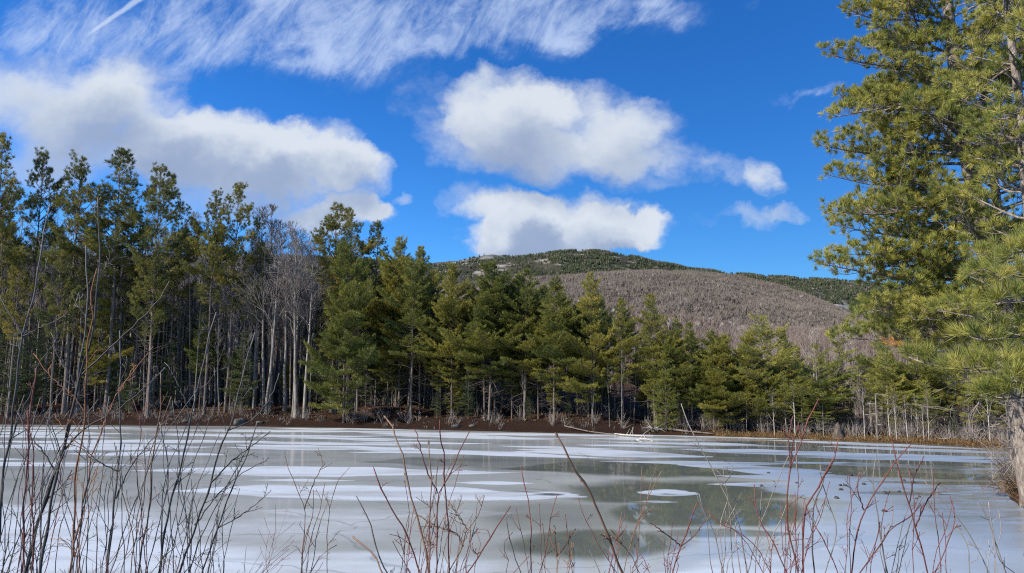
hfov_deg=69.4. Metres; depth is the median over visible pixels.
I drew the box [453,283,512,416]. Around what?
white pine
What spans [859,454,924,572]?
dogwood shrub
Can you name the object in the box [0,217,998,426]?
shore woods thicket
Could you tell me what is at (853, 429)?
undergrowth
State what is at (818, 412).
white pine
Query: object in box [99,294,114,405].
bare tree
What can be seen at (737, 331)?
bare trees
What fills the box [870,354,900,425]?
white pine
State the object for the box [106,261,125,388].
red pine
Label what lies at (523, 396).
bare tree
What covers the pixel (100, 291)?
red pine
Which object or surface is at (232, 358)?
bare tree
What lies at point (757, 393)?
white pine
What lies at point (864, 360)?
white pine
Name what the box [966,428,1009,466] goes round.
bank brush
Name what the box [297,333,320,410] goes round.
bare tree
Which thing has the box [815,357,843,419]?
white pine
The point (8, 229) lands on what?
red pine
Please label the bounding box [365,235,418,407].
white pine
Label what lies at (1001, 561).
bare shrub
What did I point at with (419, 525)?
bare shrub
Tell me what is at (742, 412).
white pine
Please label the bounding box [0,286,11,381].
white pine
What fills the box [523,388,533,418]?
hemlock
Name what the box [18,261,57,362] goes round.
bare tree
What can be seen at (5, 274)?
bare tree
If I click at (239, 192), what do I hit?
red pine
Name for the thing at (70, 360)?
bare tree
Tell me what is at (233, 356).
white pine
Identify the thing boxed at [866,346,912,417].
white pine
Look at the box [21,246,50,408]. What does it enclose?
bare tree
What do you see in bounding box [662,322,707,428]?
white pine
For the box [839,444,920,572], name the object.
dogwood shrub
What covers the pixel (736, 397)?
white pine
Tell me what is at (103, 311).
white pine
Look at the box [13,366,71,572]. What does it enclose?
dogwood shrub
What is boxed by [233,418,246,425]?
shore rock
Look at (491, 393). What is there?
white pine
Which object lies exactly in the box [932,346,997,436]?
white pine
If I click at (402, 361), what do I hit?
white pine
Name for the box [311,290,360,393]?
white pine
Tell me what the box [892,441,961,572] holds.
dogwood shrub
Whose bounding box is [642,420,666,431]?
upturned roots
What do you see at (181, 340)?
bare tree
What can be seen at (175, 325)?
white pine
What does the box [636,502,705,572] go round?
dogwood shrub
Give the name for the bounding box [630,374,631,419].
bare tree
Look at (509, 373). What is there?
white pine
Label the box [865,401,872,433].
birch tree
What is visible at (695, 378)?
white pine
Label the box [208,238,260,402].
bare tree
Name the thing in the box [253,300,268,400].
bare tree
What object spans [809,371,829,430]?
white pine
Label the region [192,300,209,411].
bare tree
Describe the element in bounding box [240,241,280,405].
bare tree
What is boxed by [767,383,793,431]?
white pine
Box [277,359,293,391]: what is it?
white pine
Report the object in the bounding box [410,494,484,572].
twiggy bush
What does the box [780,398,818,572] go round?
dogwood shrub
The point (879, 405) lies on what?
white pine
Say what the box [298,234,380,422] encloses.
white pine
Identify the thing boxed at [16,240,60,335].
bare tree
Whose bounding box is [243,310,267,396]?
white pine
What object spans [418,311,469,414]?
white pine
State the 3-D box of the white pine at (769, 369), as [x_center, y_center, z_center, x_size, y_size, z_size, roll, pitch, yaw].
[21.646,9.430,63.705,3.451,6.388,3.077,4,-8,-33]
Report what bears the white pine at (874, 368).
on the ground at (539, 425)
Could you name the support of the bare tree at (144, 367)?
on the ground at (539, 425)
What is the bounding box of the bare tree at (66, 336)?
[55,278,78,370]
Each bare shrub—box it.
[33,269,153,572]
[284,449,349,572]
[352,416,462,572]
[356,467,435,572]
[538,514,575,572]
[555,432,661,572]
[578,498,650,572]
[681,404,791,572]
[696,465,848,572]
[923,480,1023,572]
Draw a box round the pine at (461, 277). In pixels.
[453,268,468,391]
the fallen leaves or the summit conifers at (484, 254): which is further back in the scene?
the summit conifers at (484, 254)
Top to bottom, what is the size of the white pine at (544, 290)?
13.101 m
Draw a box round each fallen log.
[564,425,618,434]
[662,424,712,433]
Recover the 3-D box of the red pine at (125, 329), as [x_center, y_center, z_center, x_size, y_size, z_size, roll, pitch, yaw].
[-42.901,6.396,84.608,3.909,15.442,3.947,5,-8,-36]
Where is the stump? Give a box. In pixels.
[831,422,843,438]
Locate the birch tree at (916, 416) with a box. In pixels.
[908,397,918,437]
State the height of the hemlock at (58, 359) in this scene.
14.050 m
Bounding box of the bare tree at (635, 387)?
[629,346,637,422]
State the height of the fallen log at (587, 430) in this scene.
0.628 m
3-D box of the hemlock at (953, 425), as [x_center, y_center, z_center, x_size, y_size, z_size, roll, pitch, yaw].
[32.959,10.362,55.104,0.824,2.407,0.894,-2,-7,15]
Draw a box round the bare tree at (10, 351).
[4,278,27,416]
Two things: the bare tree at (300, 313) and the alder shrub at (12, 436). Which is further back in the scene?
the bare tree at (300, 313)
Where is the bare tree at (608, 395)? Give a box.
[605,365,611,426]
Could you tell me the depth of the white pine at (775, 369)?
64.11 m
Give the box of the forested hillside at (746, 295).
[183,269,869,327]
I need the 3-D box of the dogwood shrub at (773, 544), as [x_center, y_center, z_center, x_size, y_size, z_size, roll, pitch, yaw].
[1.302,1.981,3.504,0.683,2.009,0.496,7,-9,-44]
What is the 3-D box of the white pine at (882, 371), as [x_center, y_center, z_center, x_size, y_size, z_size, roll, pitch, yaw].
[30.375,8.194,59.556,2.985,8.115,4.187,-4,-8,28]
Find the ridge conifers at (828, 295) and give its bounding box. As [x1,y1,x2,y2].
[39,248,1020,324]
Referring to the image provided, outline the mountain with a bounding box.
[101,251,1023,331]
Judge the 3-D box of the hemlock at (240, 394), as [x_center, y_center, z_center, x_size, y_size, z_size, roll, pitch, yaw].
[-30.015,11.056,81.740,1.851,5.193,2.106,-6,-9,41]
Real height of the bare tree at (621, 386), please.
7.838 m
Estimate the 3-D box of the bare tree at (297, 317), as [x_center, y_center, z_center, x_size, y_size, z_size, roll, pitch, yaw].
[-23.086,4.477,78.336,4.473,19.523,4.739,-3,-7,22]
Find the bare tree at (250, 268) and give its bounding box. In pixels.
[233,226,273,365]
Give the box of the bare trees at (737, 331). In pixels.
[16,299,1023,395]
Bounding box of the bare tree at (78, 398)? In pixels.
[71,222,108,411]
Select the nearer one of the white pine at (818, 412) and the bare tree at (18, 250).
the white pine at (818, 412)
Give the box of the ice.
[0,425,1023,572]
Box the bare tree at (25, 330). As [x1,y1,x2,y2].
[14,270,39,403]
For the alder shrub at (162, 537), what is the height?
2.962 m
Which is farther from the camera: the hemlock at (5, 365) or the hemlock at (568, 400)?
the hemlock at (5, 365)
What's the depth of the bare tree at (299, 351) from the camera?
84.68 m
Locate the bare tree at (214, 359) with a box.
[212,290,224,405]
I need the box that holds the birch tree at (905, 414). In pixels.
[901,395,908,437]
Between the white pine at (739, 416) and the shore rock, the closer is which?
the white pine at (739, 416)
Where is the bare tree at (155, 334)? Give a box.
[146,221,179,394]
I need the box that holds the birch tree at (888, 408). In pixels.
[882,392,893,434]
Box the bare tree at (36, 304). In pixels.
[16,238,65,402]
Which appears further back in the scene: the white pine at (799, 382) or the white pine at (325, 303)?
the white pine at (325, 303)
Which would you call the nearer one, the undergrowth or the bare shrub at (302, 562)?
the bare shrub at (302, 562)
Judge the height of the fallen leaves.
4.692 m
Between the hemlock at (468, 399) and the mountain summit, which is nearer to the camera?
the hemlock at (468, 399)
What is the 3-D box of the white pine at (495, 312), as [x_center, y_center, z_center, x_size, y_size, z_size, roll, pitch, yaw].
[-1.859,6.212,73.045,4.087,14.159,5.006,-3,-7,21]
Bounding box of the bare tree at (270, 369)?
[234,229,296,414]
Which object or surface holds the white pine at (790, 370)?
on the ground at (539, 425)
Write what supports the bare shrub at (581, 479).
on the ground at (539, 425)
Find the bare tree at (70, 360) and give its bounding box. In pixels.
[66,300,80,412]
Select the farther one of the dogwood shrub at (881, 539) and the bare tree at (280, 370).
the bare tree at (280, 370)
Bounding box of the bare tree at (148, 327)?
[125,226,168,381]
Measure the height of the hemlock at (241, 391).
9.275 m
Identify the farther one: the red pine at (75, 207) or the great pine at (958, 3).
the red pine at (75, 207)
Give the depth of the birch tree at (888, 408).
57.89 m
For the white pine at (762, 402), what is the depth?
60.39 m
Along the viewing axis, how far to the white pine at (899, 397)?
58.51 m
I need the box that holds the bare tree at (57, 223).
[37,208,68,286]
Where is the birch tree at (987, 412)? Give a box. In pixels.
[980,394,994,439]
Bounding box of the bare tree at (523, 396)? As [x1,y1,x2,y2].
[521,369,525,420]
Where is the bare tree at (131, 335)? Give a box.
[93,208,178,406]
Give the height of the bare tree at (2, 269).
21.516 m
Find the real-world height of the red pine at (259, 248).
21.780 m
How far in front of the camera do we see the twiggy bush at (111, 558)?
4.16 m
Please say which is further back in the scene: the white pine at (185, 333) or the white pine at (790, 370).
the white pine at (185, 333)
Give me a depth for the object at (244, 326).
79.50 m
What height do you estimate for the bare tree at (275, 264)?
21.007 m
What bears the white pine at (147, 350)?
on the ground at (539, 425)
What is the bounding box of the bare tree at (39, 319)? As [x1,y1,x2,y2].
[29,240,51,406]
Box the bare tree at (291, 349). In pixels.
[287,319,293,403]
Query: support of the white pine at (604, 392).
on the ground at (539, 425)
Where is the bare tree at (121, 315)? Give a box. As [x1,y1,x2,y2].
[110,214,155,410]
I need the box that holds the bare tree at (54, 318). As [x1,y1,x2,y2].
[25,250,71,404]
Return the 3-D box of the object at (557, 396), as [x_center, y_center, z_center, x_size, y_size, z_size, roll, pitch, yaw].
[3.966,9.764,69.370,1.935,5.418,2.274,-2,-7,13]
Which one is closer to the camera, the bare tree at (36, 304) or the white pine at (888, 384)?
the white pine at (888, 384)
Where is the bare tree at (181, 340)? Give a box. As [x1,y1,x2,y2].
[173,321,184,405]
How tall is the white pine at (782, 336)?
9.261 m
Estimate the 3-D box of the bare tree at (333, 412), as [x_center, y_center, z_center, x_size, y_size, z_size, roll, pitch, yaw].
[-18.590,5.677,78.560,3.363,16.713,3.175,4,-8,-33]
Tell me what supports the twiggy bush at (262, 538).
on the ground at (539, 425)
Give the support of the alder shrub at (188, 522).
on the ground at (539, 425)
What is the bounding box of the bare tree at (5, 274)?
[0,246,25,397]
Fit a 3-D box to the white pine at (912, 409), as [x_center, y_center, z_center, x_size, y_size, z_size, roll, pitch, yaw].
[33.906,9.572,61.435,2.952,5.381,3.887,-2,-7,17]
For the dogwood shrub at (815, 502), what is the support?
on the ground at (539, 425)
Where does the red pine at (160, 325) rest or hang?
on the ground at (539, 425)
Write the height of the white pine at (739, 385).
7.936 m
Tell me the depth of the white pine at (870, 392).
59.03 m
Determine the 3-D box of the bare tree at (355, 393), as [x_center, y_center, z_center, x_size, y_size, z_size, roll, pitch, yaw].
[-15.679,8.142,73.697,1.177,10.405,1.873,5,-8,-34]
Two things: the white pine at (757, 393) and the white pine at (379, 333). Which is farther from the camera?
the white pine at (379, 333)
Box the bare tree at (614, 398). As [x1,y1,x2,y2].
[609,344,615,415]
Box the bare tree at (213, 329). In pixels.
[182,261,238,401]
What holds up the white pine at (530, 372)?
on the ground at (539, 425)
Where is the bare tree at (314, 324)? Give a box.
[291,237,328,405]
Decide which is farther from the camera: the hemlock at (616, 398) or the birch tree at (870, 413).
the hemlock at (616, 398)
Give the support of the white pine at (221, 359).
on the ground at (539, 425)
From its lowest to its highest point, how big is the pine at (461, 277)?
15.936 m
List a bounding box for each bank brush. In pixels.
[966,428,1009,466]
[973,443,1018,497]
[976,432,1015,482]
[984,420,1009,476]
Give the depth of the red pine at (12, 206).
97.82 m
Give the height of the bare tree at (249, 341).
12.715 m
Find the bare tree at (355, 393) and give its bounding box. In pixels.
[350,324,360,416]
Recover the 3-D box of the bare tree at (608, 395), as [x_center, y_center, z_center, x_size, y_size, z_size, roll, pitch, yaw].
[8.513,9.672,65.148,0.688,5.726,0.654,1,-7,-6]
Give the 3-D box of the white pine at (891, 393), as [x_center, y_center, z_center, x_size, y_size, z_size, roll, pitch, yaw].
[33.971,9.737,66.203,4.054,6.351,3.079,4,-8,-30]
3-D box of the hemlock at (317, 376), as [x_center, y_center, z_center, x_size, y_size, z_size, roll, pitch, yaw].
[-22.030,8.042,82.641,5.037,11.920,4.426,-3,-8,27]
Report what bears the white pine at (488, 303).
on the ground at (539, 425)
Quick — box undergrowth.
[0,383,1007,441]
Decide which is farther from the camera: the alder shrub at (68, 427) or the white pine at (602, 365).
the white pine at (602, 365)
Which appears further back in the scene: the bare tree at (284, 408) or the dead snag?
the bare tree at (284, 408)
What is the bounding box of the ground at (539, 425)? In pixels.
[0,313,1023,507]
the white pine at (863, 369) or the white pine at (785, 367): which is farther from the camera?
the white pine at (863, 369)
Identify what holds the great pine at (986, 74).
on the ground at (539, 425)
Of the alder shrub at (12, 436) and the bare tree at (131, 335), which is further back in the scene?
the bare tree at (131, 335)
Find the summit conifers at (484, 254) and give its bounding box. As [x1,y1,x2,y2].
[435,254,514,263]
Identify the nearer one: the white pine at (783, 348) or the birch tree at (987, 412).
the birch tree at (987, 412)
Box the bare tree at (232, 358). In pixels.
[228,310,238,405]
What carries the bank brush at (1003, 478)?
on the ground at (539, 425)
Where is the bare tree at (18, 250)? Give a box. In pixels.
[10,216,28,368]
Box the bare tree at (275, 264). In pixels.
[240,231,293,315]
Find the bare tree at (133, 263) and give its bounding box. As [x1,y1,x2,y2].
[120,208,163,398]
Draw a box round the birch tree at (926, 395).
[921,394,936,440]
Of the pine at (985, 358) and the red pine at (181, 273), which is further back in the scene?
the red pine at (181, 273)
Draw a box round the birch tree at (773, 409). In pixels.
[768,389,780,435]
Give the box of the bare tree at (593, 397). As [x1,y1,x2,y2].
[591,348,597,425]
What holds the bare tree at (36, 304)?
on the ground at (539, 425)
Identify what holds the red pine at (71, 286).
on the ground at (539, 425)
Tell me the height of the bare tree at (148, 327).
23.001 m
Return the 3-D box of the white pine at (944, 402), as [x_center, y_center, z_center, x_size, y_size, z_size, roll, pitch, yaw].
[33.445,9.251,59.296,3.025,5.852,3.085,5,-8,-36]
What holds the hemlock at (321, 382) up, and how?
on the ground at (539, 425)
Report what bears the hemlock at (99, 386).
on the ground at (539, 425)
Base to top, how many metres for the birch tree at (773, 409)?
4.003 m
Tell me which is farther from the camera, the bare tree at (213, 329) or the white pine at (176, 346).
the white pine at (176, 346)
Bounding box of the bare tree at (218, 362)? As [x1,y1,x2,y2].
[214,319,225,414]
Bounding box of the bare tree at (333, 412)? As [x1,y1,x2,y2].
[322,263,347,414]
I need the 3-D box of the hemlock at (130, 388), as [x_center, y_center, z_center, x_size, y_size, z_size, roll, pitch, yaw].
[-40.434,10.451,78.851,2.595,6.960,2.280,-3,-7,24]
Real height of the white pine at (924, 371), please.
8.984 m
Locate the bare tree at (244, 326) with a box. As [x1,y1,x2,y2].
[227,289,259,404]
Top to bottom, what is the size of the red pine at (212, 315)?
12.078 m
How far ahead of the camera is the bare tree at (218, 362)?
76.93 m
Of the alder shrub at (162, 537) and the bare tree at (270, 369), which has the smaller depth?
the alder shrub at (162, 537)
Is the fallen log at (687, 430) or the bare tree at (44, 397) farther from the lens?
the bare tree at (44, 397)
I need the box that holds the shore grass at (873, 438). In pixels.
[708,428,1017,494]
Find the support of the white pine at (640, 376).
on the ground at (539, 425)
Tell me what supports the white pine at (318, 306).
on the ground at (539, 425)
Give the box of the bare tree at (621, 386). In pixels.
[616,348,625,426]
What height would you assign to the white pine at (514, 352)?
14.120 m
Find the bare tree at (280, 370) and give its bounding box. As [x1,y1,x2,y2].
[278,341,284,404]
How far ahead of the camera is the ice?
29.69 m
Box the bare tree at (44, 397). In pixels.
[25,267,69,411]
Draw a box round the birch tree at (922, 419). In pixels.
[916,404,925,435]
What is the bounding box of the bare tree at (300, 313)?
[291,241,321,402]
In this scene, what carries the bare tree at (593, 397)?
on the ground at (539, 425)
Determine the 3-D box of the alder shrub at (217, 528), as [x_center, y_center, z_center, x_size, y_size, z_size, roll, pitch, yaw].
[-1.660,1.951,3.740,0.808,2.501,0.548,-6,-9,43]
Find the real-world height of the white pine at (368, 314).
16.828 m
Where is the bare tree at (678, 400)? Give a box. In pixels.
[675,362,680,428]
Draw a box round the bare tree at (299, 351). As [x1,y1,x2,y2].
[291,323,305,388]
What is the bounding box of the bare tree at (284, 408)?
[257,236,311,410]
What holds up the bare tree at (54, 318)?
on the ground at (539, 425)
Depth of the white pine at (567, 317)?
76.10 m
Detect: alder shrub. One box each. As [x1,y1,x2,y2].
[0,191,169,572]
[0,204,98,572]
[47,330,196,572]
[111,312,226,572]
[152,332,279,572]
[182,423,270,572]
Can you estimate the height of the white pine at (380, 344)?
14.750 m
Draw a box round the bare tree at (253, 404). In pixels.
[217,220,283,408]
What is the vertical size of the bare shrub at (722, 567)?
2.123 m
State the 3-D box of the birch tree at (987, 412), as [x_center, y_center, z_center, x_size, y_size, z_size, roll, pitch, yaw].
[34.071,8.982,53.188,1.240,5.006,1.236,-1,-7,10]
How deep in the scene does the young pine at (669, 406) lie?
62.99 m
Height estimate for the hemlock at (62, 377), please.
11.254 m
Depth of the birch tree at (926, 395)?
55.30 m
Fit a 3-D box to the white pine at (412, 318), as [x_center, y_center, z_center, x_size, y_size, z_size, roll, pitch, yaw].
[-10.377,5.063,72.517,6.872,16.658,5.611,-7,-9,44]
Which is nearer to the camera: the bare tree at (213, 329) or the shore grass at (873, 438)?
the shore grass at (873, 438)
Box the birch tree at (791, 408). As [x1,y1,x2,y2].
[783,383,798,432]
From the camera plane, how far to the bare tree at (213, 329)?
86.04 m
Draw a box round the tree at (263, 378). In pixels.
[224,235,293,410]
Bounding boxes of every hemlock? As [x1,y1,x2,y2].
[0,314,34,414]
[0,327,39,415]
[6,314,53,412]
[20,319,65,403]
[24,330,64,385]
[31,310,63,406]
[88,344,116,404]
[101,339,136,410]
[116,353,142,412]
[153,340,186,409]
[219,331,265,413]
[232,366,247,406]
[297,306,328,403]
[318,346,345,409]
[353,334,380,407]
[376,372,390,402]
[377,371,407,405]
[430,384,442,416]
[457,371,476,417]
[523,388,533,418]
[563,391,573,414]
[608,382,618,410]
[764,399,777,430]
[828,357,858,431]
[950,411,959,438]
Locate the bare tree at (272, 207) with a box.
[237,203,324,405]
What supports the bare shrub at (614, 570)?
on the ground at (539, 425)
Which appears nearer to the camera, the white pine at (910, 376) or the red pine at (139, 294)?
the white pine at (910, 376)
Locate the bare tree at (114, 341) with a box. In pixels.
[101,289,126,402]
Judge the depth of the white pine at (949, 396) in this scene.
66.13 m
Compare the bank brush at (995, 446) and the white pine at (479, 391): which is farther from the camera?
the white pine at (479, 391)
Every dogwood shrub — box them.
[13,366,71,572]
[389,419,469,572]
[463,506,520,572]
[499,468,559,572]
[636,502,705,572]
[705,484,802,572]
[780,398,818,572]
[783,439,837,572]
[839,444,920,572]
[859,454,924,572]
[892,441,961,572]
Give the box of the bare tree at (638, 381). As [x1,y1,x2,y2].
[633,345,642,415]
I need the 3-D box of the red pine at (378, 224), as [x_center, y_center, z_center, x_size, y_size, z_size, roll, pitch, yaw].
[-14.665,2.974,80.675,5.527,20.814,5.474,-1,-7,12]
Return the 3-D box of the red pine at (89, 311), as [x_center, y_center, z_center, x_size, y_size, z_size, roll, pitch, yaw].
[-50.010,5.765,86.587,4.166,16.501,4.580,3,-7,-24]
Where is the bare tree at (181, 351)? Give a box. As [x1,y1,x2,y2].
[179,272,187,392]
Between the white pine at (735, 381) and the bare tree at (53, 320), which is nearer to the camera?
the white pine at (735, 381)
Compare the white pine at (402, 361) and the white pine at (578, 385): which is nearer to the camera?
the white pine at (578, 385)
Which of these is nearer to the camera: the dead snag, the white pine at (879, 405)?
the dead snag
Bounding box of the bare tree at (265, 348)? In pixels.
[261,238,285,396]
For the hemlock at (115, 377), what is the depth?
79.76 m
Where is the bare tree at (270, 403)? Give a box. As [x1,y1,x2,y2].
[261,253,290,409]
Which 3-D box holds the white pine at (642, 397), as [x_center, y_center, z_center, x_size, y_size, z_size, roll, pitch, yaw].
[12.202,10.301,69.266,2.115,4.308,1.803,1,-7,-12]
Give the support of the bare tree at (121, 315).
on the ground at (539, 425)
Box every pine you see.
[0,131,35,381]
[0,145,69,404]
[0,203,19,272]
[0,226,24,313]
[0,249,38,418]
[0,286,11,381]
[21,236,54,364]
[33,232,86,419]
[38,149,127,414]
[38,241,83,391]
[57,233,119,392]
[61,146,160,413]
[64,300,104,386]
[66,266,101,393]
[77,297,134,411]
[88,263,109,390]
[99,205,151,407]
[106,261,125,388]
[117,230,165,410]
[119,278,157,389]
[124,161,194,415]
[127,250,169,418]
[133,255,171,407]
[135,303,161,386]
[142,309,173,400]
[146,199,200,407]
[167,280,207,380]
[168,305,184,387]
[176,287,206,381]
[179,187,239,414]
[179,306,233,399]
[184,313,224,408]
[189,302,214,405]
[206,181,269,412]
[214,316,233,384]
[221,347,244,406]
[225,215,275,404]
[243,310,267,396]
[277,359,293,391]
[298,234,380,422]
[300,265,329,338]
[307,202,359,411]
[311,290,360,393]
[313,260,383,410]
[314,296,345,401]
[321,276,369,391]
[324,257,387,410]
[327,207,381,412]
[356,219,396,405]
[360,278,409,406]
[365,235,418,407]
[368,330,398,408]
[370,285,408,405]
[376,256,434,418]
[388,281,438,409]
[391,245,440,412]
[400,361,431,401]
[404,269,458,407]
[414,261,473,417]
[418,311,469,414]
[430,370,448,401]
[437,259,531,419]
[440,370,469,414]
[441,314,462,397]
[453,268,468,391]
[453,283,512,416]
[455,281,479,406]
[459,276,505,400]
[474,375,487,406]
[474,378,488,402]
[476,282,512,417]
[479,364,499,412]
[486,328,515,416]
[493,308,524,418]
[498,268,556,419]
[498,276,534,405]
[499,354,548,415]
[512,281,535,416]
[512,293,557,418]
[514,370,545,402]
[525,275,589,420]
[526,378,547,397]
[527,285,566,413]
[533,284,557,406]
[542,271,624,421]
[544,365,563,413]
[554,296,573,405]
[555,327,579,411]
[563,304,599,414]
[568,305,614,418]
[590,369,610,409]
[595,298,615,406]
[599,297,646,419]
[627,344,648,409]
[631,375,651,417]
[632,293,691,417]
[643,316,695,427]
[643,335,664,404]
[647,351,683,430]
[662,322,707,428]
[673,373,696,421]
[684,328,728,429]
[685,334,731,423]
[686,332,705,405]
[691,312,798,431]
[691,334,751,431]
[694,344,740,431]
[702,343,741,428]
[716,334,749,419]
[731,348,762,428]
[731,387,750,429]
[734,331,799,430]
[737,368,769,429]
[739,369,780,430]
[744,341,773,417]
[751,366,786,431]
[755,359,778,427]
[759,351,785,427]
[767,330,798,414]
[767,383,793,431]
[768,344,813,428]
[771,347,810,426]
[772,373,798,434]
[774,357,824,431]
[775,359,818,429]
[784,342,860,434]
[787,388,825,434]
[788,370,821,430]
[792,345,815,414]
[801,384,834,436]
[806,0,1023,506]
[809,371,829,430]
[813,382,855,421]
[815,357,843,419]
[820,378,835,428]
[829,331,859,411]
[843,352,870,410]
[852,377,886,433]
[853,330,899,425]
[858,359,887,420]
[862,380,889,428]
[863,346,906,413]
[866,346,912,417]
[868,352,883,415]
[870,338,908,431]
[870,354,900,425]
[871,355,913,433]
[871,363,908,425]
[877,373,917,429]
[883,382,914,429]
[892,333,948,434]
[892,352,946,433]
[894,0,1023,408]
[904,378,936,418]
[905,379,952,436]
[906,360,934,431]
[909,367,955,430]
[912,0,1022,481]
[915,362,970,427]
[918,352,952,425]
[923,0,1023,331]
[930,348,965,431]
[930,375,960,434]
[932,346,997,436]
[933,347,957,424]
[969,373,996,425]
[971,365,1002,434]
[982,370,1008,439]
[982,406,1004,419]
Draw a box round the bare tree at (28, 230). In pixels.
[10,210,36,328]
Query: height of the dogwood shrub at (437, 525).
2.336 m
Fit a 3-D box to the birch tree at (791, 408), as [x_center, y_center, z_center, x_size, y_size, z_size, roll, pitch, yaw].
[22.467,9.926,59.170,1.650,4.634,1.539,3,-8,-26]
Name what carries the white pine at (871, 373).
on the ground at (539, 425)
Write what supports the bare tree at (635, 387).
on the ground at (539, 425)
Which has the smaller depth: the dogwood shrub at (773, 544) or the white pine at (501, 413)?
the dogwood shrub at (773, 544)
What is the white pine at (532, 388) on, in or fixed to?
on the ground at (539, 425)
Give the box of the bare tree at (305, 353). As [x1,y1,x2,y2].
[292,230,325,374]
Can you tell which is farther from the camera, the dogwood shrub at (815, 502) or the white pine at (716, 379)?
the white pine at (716, 379)
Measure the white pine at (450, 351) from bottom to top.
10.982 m
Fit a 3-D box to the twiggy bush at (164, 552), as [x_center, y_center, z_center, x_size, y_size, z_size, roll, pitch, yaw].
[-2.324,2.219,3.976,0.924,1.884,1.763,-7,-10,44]
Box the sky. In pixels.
[0,0,1023,288]
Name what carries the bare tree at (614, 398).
on the ground at (539, 425)
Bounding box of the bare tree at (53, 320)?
[51,279,61,383]
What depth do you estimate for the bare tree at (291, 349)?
84.10 m
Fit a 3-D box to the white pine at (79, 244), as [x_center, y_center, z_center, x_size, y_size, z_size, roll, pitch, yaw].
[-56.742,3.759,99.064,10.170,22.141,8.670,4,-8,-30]
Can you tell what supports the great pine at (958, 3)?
on the ground at (539, 425)
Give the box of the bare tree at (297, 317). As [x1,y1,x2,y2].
[277,239,314,416]
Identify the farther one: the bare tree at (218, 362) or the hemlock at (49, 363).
the hemlock at (49, 363)
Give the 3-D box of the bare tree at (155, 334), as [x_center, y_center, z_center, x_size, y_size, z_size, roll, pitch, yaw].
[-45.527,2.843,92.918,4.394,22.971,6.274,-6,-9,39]
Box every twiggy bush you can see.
[7,540,216,572]
[75,505,294,572]
[78,531,185,572]
[215,505,292,572]
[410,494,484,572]
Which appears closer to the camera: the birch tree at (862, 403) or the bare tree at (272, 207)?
the birch tree at (862, 403)
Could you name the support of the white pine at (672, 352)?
on the ground at (539, 425)
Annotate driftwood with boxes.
[614,427,652,436]
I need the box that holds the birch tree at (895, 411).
[889,393,903,438]
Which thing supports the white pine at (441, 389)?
on the ground at (539, 425)
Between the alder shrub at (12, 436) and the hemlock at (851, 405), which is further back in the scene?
the hemlock at (851, 405)
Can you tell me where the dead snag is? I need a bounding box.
[866,393,882,439]
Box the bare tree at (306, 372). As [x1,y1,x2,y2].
[283,245,331,417]
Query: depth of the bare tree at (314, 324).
83.23 m
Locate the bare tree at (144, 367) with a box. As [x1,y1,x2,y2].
[140,309,152,413]
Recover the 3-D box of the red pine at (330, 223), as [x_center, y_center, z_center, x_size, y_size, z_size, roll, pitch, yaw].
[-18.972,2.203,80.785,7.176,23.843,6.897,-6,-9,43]
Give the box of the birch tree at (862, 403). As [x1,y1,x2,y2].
[856,382,869,436]
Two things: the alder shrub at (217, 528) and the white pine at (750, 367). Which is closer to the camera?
the alder shrub at (217, 528)
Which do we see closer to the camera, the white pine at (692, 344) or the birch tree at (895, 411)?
the birch tree at (895, 411)
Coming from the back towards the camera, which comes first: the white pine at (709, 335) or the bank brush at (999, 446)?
the white pine at (709, 335)
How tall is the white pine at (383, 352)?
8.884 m
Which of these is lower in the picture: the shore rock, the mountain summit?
the shore rock
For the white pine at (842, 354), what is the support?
on the ground at (539, 425)
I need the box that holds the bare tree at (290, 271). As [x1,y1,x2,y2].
[263,220,328,417]
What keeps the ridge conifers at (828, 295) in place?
on the mountain
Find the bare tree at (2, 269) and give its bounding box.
[0,230,17,295]
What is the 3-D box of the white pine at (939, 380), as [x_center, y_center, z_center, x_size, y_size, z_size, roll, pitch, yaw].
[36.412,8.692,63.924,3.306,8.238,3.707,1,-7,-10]
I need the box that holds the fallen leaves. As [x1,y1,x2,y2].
[5,380,1002,440]
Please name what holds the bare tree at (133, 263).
on the ground at (539, 425)
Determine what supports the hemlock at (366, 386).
on the ground at (539, 425)
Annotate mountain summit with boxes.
[432,254,512,264]
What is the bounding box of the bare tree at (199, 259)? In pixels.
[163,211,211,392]
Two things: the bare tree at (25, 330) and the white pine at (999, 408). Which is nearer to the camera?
the white pine at (999, 408)
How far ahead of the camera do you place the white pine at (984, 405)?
65.76 m
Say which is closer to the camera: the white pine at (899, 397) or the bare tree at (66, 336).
the white pine at (899, 397)
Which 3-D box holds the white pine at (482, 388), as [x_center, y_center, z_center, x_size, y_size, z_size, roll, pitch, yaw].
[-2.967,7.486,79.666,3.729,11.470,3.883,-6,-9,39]
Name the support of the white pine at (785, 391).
on the ground at (539, 425)
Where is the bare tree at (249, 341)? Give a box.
[245,307,253,381]
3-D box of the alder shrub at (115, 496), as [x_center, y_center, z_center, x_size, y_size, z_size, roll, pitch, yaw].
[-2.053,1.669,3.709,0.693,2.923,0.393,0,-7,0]

